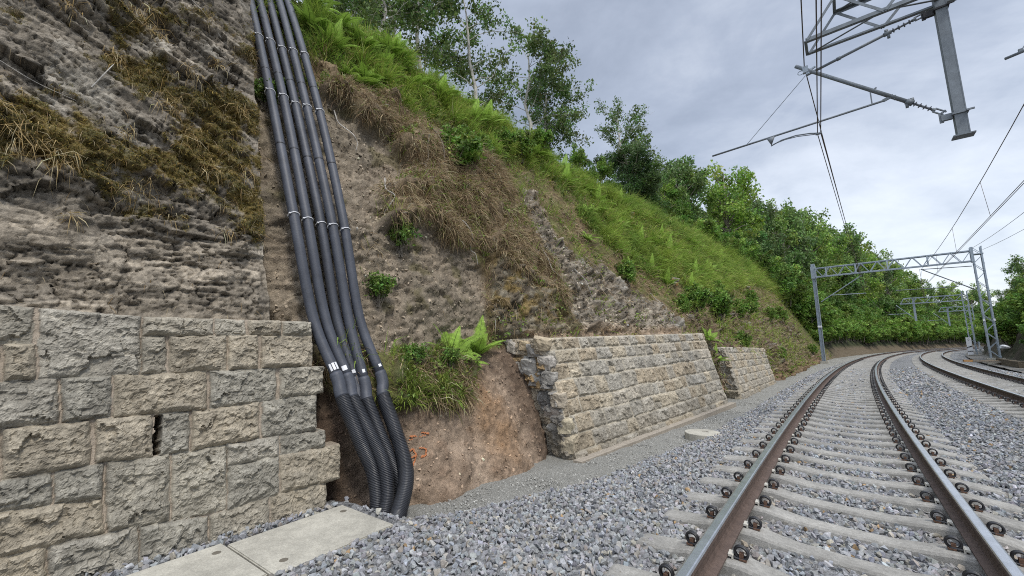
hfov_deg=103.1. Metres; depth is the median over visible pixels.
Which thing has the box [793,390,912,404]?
sleeper
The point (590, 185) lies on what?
fern
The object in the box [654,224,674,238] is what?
fern
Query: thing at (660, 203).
dense tree
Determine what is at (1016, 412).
sleeper
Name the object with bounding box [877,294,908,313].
leafy shrub
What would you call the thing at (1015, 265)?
leafy tree
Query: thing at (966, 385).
sleeper
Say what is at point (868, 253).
leafy tree
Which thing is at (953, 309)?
leafy shrub
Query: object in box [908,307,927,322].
leafy shrub
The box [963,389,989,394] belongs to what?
sleeper
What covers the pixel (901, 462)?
sleeper
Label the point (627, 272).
leafy bush
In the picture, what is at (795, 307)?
leafy shrub
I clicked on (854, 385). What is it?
sleeper
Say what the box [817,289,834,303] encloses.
leafy shrub
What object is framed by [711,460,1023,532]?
sleeper
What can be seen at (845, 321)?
leafy shrub
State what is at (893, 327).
leafy shrub
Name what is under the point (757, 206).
leafy tree
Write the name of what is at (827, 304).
leafy shrub
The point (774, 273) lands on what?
leafy shrub
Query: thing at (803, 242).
leafy tree
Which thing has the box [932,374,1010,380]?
sleeper
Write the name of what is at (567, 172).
fern
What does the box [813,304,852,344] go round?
leafy shrub
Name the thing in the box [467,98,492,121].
fern
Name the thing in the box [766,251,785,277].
leafy shrub
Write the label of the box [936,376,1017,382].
sleeper
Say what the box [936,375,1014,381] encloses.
sleeper
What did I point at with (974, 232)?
contact wire
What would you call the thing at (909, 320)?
leafy shrub
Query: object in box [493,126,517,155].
leafy bush
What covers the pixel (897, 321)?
leafy shrub
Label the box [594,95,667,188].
birch tree
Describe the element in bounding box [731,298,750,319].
leafy bush
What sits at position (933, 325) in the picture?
leafy shrub
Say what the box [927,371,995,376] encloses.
sleeper
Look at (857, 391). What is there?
sleeper
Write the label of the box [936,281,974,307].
leafy tree
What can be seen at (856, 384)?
sleeper
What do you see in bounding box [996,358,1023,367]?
kerb blocks
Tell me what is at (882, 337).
leafy shrub
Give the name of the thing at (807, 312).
leafy shrub
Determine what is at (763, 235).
leafy tree
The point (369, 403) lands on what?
conduit pipe
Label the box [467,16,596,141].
birch tree
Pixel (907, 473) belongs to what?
sleeper
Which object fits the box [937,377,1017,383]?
sleeper
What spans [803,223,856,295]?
leafy tree
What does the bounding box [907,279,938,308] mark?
leafy tree
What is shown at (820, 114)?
contact wire
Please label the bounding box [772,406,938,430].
sleeper
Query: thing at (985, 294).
leafy tree
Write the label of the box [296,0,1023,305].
sky
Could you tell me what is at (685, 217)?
leafy shrub
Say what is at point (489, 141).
leafy bush
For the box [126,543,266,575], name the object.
trench cover
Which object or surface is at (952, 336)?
leafy shrub
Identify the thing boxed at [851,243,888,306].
leafy tree
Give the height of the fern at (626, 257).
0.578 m
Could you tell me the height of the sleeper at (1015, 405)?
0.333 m
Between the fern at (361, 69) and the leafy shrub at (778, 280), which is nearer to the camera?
the fern at (361, 69)
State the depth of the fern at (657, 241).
16.13 m
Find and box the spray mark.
[409,432,428,465]
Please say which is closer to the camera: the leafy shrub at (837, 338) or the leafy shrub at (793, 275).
the leafy shrub at (793, 275)
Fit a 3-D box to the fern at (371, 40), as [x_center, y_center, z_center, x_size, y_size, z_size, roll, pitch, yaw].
[-2.884,-4.983,8.042,0.712,0.674,0.884,-1,-8,0]
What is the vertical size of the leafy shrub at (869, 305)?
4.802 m
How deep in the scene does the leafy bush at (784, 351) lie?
22.42 m
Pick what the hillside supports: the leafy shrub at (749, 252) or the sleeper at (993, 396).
the leafy shrub at (749, 252)
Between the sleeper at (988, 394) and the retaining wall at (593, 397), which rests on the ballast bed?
the sleeper at (988, 394)
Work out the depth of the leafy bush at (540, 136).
12.72 m
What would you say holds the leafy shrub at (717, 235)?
on the hillside
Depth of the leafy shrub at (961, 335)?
111.71 m
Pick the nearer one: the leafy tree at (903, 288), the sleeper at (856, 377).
the sleeper at (856, 377)
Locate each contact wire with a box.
[815,0,940,323]
[820,0,953,324]
[922,180,1023,317]
[922,183,1023,321]
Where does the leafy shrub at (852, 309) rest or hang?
on the hillside
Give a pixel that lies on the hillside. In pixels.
(445, 484)
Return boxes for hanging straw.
[0,0,260,246]
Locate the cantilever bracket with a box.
[1004,46,1023,59]
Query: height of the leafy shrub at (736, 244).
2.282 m
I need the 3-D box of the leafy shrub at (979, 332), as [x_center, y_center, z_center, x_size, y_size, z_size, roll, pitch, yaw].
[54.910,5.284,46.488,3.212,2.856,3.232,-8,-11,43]
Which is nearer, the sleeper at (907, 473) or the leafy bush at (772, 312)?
the sleeper at (907, 473)
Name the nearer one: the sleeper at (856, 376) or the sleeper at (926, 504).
the sleeper at (926, 504)
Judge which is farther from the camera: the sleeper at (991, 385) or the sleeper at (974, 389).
the sleeper at (991, 385)
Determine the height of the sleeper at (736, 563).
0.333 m
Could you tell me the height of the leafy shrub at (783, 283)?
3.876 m
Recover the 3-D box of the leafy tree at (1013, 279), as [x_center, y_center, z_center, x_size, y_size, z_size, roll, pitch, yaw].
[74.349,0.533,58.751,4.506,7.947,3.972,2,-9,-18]
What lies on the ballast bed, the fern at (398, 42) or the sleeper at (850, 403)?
the sleeper at (850, 403)
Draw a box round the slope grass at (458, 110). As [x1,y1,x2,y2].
[255,0,831,423]
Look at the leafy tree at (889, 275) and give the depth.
98.69 m
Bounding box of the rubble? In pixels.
[255,31,809,501]
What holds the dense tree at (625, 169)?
on the hillside
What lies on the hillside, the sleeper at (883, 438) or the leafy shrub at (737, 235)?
the leafy shrub at (737, 235)
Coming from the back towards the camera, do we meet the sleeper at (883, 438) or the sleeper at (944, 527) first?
the sleeper at (883, 438)
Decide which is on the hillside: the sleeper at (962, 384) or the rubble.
the rubble
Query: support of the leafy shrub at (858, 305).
on the hillside
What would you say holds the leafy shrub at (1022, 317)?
on the bank
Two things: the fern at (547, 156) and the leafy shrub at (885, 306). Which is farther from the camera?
the leafy shrub at (885, 306)
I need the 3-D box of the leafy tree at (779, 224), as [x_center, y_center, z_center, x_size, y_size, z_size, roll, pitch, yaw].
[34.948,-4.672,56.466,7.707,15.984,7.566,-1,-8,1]
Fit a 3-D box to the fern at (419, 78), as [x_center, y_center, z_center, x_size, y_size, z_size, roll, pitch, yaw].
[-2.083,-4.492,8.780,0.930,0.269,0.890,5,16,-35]
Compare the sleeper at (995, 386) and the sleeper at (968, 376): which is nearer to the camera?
the sleeper at (995, 386)
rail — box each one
[674,347,966,575]
[874,348,1023,575]
[919,347,1023,404]
[941,348,1023,383]
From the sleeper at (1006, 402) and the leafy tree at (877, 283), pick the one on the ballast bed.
the sleeper at (1006, 402)
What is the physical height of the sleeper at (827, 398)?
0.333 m
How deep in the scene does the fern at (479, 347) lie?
6.81 m
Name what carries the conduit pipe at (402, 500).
on the hillside
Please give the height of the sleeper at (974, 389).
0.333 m
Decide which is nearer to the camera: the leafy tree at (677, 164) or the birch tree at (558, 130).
the birch tree at (558, 130)
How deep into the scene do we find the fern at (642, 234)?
15.14 m
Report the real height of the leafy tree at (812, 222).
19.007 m
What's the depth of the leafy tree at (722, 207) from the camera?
36.42 m
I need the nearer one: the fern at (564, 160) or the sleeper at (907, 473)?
the sleeper at (907, 473)
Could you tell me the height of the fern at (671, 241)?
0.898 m
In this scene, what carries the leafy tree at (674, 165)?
on the hillside
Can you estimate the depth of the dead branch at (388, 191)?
6.35 m
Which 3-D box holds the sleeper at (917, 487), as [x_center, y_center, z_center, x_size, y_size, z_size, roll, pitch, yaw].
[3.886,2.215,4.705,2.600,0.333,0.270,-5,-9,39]
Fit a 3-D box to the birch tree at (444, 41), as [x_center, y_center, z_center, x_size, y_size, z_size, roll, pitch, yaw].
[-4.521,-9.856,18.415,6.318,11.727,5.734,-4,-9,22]
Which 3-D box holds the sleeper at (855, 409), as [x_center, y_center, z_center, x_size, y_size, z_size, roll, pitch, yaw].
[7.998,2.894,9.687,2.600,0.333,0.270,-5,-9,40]
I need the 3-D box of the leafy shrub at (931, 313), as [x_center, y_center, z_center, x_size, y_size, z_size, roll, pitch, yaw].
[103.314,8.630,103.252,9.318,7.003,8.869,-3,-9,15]
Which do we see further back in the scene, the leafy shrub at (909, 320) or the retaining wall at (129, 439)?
the leafy shrub at (909, 320)
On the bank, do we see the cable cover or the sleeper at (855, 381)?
the cable cover
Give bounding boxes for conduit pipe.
[250,0,381,508]
[256,0,394,512]
[267,0,360,397]
[276,0,407,515]
[284,0,413,517]
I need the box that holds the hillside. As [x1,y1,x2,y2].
[253,0,985,507]
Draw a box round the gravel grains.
[410,397,766,515]
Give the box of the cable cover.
[1000,345,1010,348]
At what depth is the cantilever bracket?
6.39 m
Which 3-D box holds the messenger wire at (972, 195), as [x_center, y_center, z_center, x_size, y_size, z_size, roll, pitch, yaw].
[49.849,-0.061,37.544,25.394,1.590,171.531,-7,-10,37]
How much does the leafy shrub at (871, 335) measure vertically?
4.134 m
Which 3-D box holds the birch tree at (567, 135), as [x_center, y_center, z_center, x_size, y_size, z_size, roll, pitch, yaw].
[2.683,-7.881,24.931,4.652,9.514,5.282,-2,-8,9]
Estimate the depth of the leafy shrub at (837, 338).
54.13 m
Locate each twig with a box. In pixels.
[0,60,75,100]
[91,64,113,86]
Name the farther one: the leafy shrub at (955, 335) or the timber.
the leafy shrub at (955, 335)
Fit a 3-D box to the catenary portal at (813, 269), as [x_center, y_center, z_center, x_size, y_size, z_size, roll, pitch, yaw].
[30.820,1.790,32.728,10.545,9.090,0.850,-9,-11,43]
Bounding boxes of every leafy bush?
[362,271,396,306]
[385,220,422,257]
[401,342,428,367]
[439,123,486,172]
[440,347,464,369]
[452,125,483,158]
[474,132,494,153]
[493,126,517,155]
[515,129,536,162]
[529,125,553,149]
[614,259,635,286]
[672,292,693,312]
[683,281,711,312]
[706,287,734,323]
[709,278,727,293]
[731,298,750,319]
[733,330,752,346]
[739,297,760,319]
[742,289,758,301]
[762,306,779,321]
[775,306,788,323]
[778,345,786,358]
[807,344,818,354]
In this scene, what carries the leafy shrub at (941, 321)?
on the hillside
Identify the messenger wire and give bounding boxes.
[800,0,956,323]
[919,104,1023,319]
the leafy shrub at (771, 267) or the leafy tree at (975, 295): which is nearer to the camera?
the leafy shrub at (771, 267)
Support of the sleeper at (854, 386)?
on the ballast bed
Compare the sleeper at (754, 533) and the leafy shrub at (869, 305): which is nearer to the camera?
the sleeper at (754, 533)
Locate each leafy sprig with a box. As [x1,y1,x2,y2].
[254,78,279,110]
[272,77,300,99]
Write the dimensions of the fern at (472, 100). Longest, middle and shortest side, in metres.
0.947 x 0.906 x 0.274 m
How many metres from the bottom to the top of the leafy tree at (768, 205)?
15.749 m
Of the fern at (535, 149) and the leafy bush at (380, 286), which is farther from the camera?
the fern at (535, 149)
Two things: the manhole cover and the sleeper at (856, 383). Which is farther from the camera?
the sleeper at (856, 383)
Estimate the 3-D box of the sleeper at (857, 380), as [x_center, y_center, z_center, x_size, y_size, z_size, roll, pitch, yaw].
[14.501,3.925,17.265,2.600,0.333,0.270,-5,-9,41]
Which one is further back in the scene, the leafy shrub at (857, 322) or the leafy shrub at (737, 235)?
the leafy shrub at (857, 322)
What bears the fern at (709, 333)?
on the hillside
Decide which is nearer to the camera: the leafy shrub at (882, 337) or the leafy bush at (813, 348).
the leafy bush at (813, 348)
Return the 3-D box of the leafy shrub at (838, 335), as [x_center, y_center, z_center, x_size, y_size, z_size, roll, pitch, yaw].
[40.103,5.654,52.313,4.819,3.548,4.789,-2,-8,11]
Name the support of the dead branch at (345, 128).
on the hillside
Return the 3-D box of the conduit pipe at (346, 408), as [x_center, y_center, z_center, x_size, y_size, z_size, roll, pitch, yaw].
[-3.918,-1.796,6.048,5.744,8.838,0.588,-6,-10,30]
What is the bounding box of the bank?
[965,331,1023,372]
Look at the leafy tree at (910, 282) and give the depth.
111.17 m
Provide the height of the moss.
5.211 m
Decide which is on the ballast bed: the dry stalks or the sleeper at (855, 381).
the sleeper at (855, 381)
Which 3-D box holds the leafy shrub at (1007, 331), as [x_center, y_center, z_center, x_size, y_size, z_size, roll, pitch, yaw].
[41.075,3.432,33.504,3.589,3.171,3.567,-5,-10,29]
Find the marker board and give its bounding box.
[965,337,973,354]
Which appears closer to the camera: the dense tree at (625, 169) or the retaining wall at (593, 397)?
the retaining wall at (593, 397)
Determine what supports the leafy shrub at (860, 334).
on the hillside
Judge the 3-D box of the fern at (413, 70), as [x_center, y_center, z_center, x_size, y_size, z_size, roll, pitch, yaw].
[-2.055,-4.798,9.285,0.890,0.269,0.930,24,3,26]
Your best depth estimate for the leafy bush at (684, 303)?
13.82 m
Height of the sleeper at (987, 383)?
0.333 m
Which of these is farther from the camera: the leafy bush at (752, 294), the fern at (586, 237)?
the leafy bush at (752, 294)
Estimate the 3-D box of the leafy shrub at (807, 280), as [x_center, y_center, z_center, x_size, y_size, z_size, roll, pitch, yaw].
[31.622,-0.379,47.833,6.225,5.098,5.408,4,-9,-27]
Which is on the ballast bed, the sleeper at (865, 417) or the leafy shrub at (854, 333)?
the sleeper at (865, 417)
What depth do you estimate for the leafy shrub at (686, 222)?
24.76 m
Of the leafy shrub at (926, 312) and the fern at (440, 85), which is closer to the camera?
the fern at (440, 85)
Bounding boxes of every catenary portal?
[712,0,975,156]
[810,246,1005,366]
[889,291,979,355]
[928,304,979,351]
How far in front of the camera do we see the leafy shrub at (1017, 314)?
31.32 m
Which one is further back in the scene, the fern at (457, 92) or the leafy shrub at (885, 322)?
the leafy shrub at (885, 322)
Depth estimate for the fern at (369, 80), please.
7.25 m
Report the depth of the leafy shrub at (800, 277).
44.98 m
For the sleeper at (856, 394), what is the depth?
12.24 m
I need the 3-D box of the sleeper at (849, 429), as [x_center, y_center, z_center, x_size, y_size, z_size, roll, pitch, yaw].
[6.120,2.587,7.430,2.600,0.333,0.270,-5,-9,39]
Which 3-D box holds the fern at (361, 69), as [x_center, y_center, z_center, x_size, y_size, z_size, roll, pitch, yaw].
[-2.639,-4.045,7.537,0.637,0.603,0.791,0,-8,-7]
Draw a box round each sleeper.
[603,563,674,575]
[637,530,789,575]
[663,505,981,575]
[684,487,1023,575]
[699,472,1023,551]
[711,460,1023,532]
[722,450,1023,513]
[732,441,1006,495]
[740,434,989,480]
[747,428,977,468]
[754,422,967,458]
[758,418,956,449]
[764,414,950,443]
[768,410,943,436]
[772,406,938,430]
[775,403,932,426]
[779,401,928,421]
[783,398,924,416]
[785,396,921,413]
[788,394,917,410]
[790,392,914,407]
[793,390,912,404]
[795,388,909,401]
[798,387,908,399]
[799,385,906,397]
[803,383,902,393]
[803,384,904,395]
[806,381,900,391]
[807,380,898,390]
[808,379,898,388]
[810,378,898,387]
[812,377,897,386]
[813,376,895,385]
[815,376,890,383]
[817,375,894,382]
[819,373,892,380]
[821,373,892,379]
[822,372,891,378]
[824,374,892,381]
[839,371,890,377]
[920,367,973,371]
[925,368,981,372]
[927,370,987,374]
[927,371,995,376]
[927,373,988,375]
[929,373,998,378]
[931,372,999,377]
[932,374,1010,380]
[934,373,1002,379]
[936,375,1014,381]
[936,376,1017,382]
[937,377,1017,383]
[939,378,1022,385]
[942,379,1023,386]
[945,380,1023,388]
[946,381,1023,389]
[949,383,1022,390]
[953,384,1023,392]
[955,385,1023,393]
[962,387,1023,395]
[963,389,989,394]
[968,391,994,396]
[971,393,1002,398]
[977,395,1013,401]
[982,397,1013,404]
[990,400,1021,407]
[995,403,1023,410]
[1002,411,1023,414]
[1011,415,1023,419]
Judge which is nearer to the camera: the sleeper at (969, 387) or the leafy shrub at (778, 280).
the sleeper at (969, 387)
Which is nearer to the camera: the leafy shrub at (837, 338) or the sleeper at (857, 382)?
the sleeper at (857, 382)
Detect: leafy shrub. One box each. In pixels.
[675,215,692,224]
[678,214,694,227]
[692,218,722,237]
[712,228,728,247]
[720,231,740,238]
[720,236,745,253]
[730,237,748,260]
[742,237,768,267]
[742,246,754,260]
[751,245,774,269]
[761,255,780,275]
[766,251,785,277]
[768,256,786,282]
[773,271,783,283]
[775,262,795,294]
[779,268,798,298]
[780,278,796,301]
[783,273,804,302]
[784,263,802,280]
[784,270,813,306]
[784,273,806,299]
[788,295,801,310]
[790,295,813,314]
[795,288,837,329]
[801,272,812,286]
[801,319,837,343]
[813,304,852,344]
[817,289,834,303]
[820,301,831,308]
[826,325,850,345]
[831,298,845,307]
[832,292,846,306]
[832,314,852,339]
[832,320,850,342]
[839,303,860,320]
[839,317,860,342]
[841,311,863,339]
[846,297,871,311]
[847,300,861,310]
[848,326,863,340]
[851,324,868,341]
[856,309,866,320]
[856,319,877,341]
[860,298,876,308]
[861,321,882,344]
[862,310,876,324]
[866,300,882,314]
[866,319,890,343]
[867,324,881,344]
[869,306,891,325]
[871,293,903,315]
[874,319,894,326]
[876,325,890,341]
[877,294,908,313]
[877,317,899,341]
[884,319,900,340]
[885,327,907,343]
[888,310,920,329]
[889,313,923,342]
[891,321,909,340]
[893,323,913,343]
[903,320,927,343]
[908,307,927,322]
[910,301,932,316]
[911,319,932,343]
[917,320,942,344]
[923,319,947,342]
[925,304,956,319]
[928,310,946,327]
[928,316,949,342]
[935,320,956,342]
[938,315,963,341]
[943,320,960,340]
[945,321,966,342]
[946,303,972,318]
[949,321,970,341]
[952,326,971,343]
[954,315,967,320]
[956,323,971,343]
[971,326,992,343]
[972,312,1023,348]
[974,313,990,321]
[985,304,999,317]
[992,300,1009,318]
[996,292,1022,323]
[1003,282,1023,312]
[1016,311,1023,331]
[1017,327,1023,343]
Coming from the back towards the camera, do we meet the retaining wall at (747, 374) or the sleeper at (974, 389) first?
the retaining wall at (747, 374)
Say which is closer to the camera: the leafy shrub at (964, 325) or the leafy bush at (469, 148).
the leafy bush at (469, 148)
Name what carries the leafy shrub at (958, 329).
on the hillside
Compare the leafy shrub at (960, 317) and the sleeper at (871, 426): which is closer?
the sleeper at (871, 426)
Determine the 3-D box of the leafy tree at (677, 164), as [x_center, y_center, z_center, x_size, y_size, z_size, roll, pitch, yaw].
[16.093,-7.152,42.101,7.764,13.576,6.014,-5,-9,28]
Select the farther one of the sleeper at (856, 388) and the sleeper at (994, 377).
the sleeper at (994, 377)
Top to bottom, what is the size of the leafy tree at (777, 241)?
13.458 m
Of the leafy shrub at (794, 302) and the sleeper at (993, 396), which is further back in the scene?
the leafy shrub at (794, 302)
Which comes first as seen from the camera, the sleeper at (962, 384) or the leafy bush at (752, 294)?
the sleeper at (962, 384)
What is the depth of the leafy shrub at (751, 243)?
34.20 m
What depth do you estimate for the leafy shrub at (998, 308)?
35.94 m
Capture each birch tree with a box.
[325,0,434,38]
[328,0,460,69]
[335,0,433,38]
[377,0,482,89]
[405,0,525,117]
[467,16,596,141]
[467,85,508,108]
[499,42,580,154]
[520,67,593,161]
[590,127,656,188]
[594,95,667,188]
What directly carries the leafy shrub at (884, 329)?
on the hillside
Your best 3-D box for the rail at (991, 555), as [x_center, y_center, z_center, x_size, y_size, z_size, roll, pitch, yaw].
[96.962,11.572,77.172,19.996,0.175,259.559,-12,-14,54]
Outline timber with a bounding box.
[973,360,1000,362]
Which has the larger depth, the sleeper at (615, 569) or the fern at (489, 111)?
the fern at (489, 111)
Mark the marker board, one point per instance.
(969, 346)
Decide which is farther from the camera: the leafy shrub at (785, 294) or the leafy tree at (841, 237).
the leafy tree at (841, 237)
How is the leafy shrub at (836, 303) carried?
on the hillside
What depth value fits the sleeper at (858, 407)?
9.95 m
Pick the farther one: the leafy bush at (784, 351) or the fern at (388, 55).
the leafy bush at (784, 351)
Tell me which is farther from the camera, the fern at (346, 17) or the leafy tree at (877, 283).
the leafy tree at (877, 283)
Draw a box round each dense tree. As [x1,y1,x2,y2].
[593,142,662,203]
[625,167,670,212]
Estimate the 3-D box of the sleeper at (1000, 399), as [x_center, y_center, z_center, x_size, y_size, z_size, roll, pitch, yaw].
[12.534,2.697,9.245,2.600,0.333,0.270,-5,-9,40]
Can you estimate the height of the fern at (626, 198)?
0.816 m
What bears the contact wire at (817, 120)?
attached to the catenary portal at (939, 12)
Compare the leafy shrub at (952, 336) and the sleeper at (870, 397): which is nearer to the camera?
the sleeper at (870, 397)
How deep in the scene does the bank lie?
32.16 m
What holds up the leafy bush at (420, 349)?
on the hillside
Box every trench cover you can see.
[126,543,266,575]
[227,505,392,575]
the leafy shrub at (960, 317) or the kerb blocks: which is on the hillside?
the leafy shrub at (960, 317)
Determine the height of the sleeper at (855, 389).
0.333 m
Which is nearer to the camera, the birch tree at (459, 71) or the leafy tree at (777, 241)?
the birch tree at (459, 71)
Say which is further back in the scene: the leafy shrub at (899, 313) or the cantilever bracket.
the leafy shrub at (899, 313)
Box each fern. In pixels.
[290,0,344,31]
[306,0,342,13]
[307,18,361,47]
[316,7,368,37]
[338,63,389,88]
[343,24,389,51]
[349,54,389,83]
[368,45,406,73]
[374,27,416,54]
[376,28,407,57]
[402,75,432,89]
[406,67,441,83]
[427,324,483,359]
[429,74,458,95]
[442,80,466,97]
[455,315,505,353]
[460,347,488,367]
[463,98,484,107]
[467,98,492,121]
[481,99,506,124]
[531,139,551,155]
[540,148,556,157]
[557,154,579,171]
[562,162,580,181]
[579,231,602,241]
[582,174,599,191]
[589,185,612,202]
[614,216,631,226]
[618,187,632,203]
[622,255,642,267]
[634,226,656,243]
[644,253,664,271]
[647,232,668,245]
[652,214,668,225]
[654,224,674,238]
[660,266,682,285]
[661,234,686,250]
[692,259,707,273]
[701,326,723,341]
[714,344,730,361]
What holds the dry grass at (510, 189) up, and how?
on the hillside
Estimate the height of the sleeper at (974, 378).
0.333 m
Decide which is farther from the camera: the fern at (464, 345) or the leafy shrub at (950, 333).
the leafy shrub at (950, 333)
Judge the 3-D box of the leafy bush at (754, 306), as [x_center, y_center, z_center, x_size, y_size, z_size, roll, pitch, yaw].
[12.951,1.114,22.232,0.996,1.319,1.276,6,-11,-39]
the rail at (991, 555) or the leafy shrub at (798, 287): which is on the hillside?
the leafy shrub at (798, 287)
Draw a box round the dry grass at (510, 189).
[257,1,812,425]
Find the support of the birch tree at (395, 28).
on the hillside
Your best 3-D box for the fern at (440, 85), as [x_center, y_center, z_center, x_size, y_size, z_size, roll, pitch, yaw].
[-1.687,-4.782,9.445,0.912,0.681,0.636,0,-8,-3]
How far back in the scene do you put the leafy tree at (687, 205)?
29.20 m
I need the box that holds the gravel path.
[406,352,886,517]
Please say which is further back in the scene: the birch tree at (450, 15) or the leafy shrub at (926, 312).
the leafy shrub at (926, 312)
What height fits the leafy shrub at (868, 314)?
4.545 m
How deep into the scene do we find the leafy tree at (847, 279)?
78.01 m
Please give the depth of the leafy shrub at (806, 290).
44.72 m
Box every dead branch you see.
[333,110,357,148]
[384,178,405,213]
[461,219,477,263]
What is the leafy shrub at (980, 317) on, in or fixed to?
on the bank
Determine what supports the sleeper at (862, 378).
on the ballast bed
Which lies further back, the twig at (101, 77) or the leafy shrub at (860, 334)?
the leafy shrub at (860, 334)
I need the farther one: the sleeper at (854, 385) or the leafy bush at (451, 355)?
the sleeper at (854, 385)
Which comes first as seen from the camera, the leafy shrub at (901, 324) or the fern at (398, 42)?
the fern at (398, 42)
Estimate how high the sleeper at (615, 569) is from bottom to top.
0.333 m
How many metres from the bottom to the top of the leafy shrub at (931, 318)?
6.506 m
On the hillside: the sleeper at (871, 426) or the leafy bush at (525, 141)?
the leafy bush at (525, 141)
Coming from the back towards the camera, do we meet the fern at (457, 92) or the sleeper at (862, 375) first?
the sleeper at (862, 375)
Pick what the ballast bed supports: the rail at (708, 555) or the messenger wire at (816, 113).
the rail at (708, 555)
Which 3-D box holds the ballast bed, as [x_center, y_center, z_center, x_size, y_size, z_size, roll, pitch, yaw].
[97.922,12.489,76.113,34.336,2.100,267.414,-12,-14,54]
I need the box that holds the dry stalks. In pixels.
[0,0,271,318]
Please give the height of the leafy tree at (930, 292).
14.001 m
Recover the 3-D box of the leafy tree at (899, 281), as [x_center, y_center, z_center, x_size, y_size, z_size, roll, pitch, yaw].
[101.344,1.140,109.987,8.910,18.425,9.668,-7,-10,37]
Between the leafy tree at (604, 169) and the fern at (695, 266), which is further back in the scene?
the leafy tree at (604, 169)
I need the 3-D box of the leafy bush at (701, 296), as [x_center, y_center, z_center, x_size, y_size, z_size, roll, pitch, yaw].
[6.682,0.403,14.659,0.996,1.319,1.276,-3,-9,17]
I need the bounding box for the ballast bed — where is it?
[119,349,1023,575]
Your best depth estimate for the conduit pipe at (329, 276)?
5.25 m
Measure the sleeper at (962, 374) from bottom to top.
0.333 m
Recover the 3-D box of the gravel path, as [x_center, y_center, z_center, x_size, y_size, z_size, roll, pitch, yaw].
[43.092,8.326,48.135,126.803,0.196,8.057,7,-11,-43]
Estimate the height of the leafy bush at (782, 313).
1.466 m
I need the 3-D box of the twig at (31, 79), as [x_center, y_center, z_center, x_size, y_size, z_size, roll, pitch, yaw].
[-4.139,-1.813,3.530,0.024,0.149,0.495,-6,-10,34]
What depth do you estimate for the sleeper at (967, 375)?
17.83 m
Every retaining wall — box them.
[0,305,340,575]
[504,333,735,462]
[713,347,775,398]
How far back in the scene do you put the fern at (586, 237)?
11.86 m
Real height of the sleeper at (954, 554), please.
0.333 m
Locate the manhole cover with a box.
[685,429,719,440]
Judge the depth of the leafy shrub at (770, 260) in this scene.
35.26 m
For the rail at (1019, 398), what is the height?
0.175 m
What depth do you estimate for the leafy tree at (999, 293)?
148.04 m
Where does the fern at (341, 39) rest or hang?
on the hillside
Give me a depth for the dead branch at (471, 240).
7.42 m
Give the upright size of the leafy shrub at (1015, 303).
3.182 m
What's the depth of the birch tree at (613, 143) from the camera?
32.03 m
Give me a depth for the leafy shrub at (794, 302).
46.43 m
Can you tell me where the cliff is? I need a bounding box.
[0,0,269,319]
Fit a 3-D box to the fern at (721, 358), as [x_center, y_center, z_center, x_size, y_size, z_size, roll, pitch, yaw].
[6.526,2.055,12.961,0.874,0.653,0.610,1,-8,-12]
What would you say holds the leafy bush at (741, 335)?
on the hillside
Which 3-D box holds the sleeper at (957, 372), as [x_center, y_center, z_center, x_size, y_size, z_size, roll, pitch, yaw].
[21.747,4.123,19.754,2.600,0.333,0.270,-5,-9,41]
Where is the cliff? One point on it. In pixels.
(35, 244)
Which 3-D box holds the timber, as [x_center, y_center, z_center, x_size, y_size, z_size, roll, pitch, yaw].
[32.407,4.977,27.511,1.600,0.140,0.320,-6,-10,43]
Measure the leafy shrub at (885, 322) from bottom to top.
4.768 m
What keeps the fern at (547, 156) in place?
on the hillside
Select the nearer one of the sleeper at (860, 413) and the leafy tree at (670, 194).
the sleeper at (860, 413)
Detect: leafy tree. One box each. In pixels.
[567,143,598,179]
[590,155,622,191]
[651,159,706,218]
[656,178,693,218]
[658,155,708,221]
[658,189,690,213]
[664,158,703,204]
[699,159,765,239]
[700,187,746,234]
[705,186,775,251]
[716,189,771,252]
[748,198,793,262]
[754,200,774,236]
[764,198,800,266]
[775,197,818,286]
[775,206,820,274]
[785,206,833,291]
[797,207,854,296]
[798,210,842,290]
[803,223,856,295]
[823,220,869,299]
[831,229,852,259]
[849,232,885,300]
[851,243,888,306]
[865,251,898,297]
[873,248,911,307]
[884,260,908,301]
[896,269,926,306]
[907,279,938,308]
[923,283,937,304]
[927,280,955,309]
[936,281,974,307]
[957,286,987,313]
[967,283,998,309]
[995,289,1009,300]
[1000,254,1023,293]
[1003,269,1023,292]
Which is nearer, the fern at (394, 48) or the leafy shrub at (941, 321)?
the fern at (394, 48)
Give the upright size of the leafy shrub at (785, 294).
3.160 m
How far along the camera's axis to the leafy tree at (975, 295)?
134.77 m
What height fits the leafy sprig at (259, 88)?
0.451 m
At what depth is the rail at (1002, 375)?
18.86 m
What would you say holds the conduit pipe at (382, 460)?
on the hillside
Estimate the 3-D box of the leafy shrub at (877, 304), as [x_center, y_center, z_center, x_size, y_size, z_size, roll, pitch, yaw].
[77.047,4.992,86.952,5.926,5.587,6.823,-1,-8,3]
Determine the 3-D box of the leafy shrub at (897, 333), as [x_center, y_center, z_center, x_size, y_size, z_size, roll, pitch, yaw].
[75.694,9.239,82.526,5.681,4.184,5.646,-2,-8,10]
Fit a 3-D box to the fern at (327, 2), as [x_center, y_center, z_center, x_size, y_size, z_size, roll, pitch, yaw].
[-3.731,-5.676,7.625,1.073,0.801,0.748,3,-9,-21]
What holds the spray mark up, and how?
on the hillside
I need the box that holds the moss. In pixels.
[0,0,265,248]
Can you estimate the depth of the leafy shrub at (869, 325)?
66.28 m
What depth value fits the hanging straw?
3.95 m

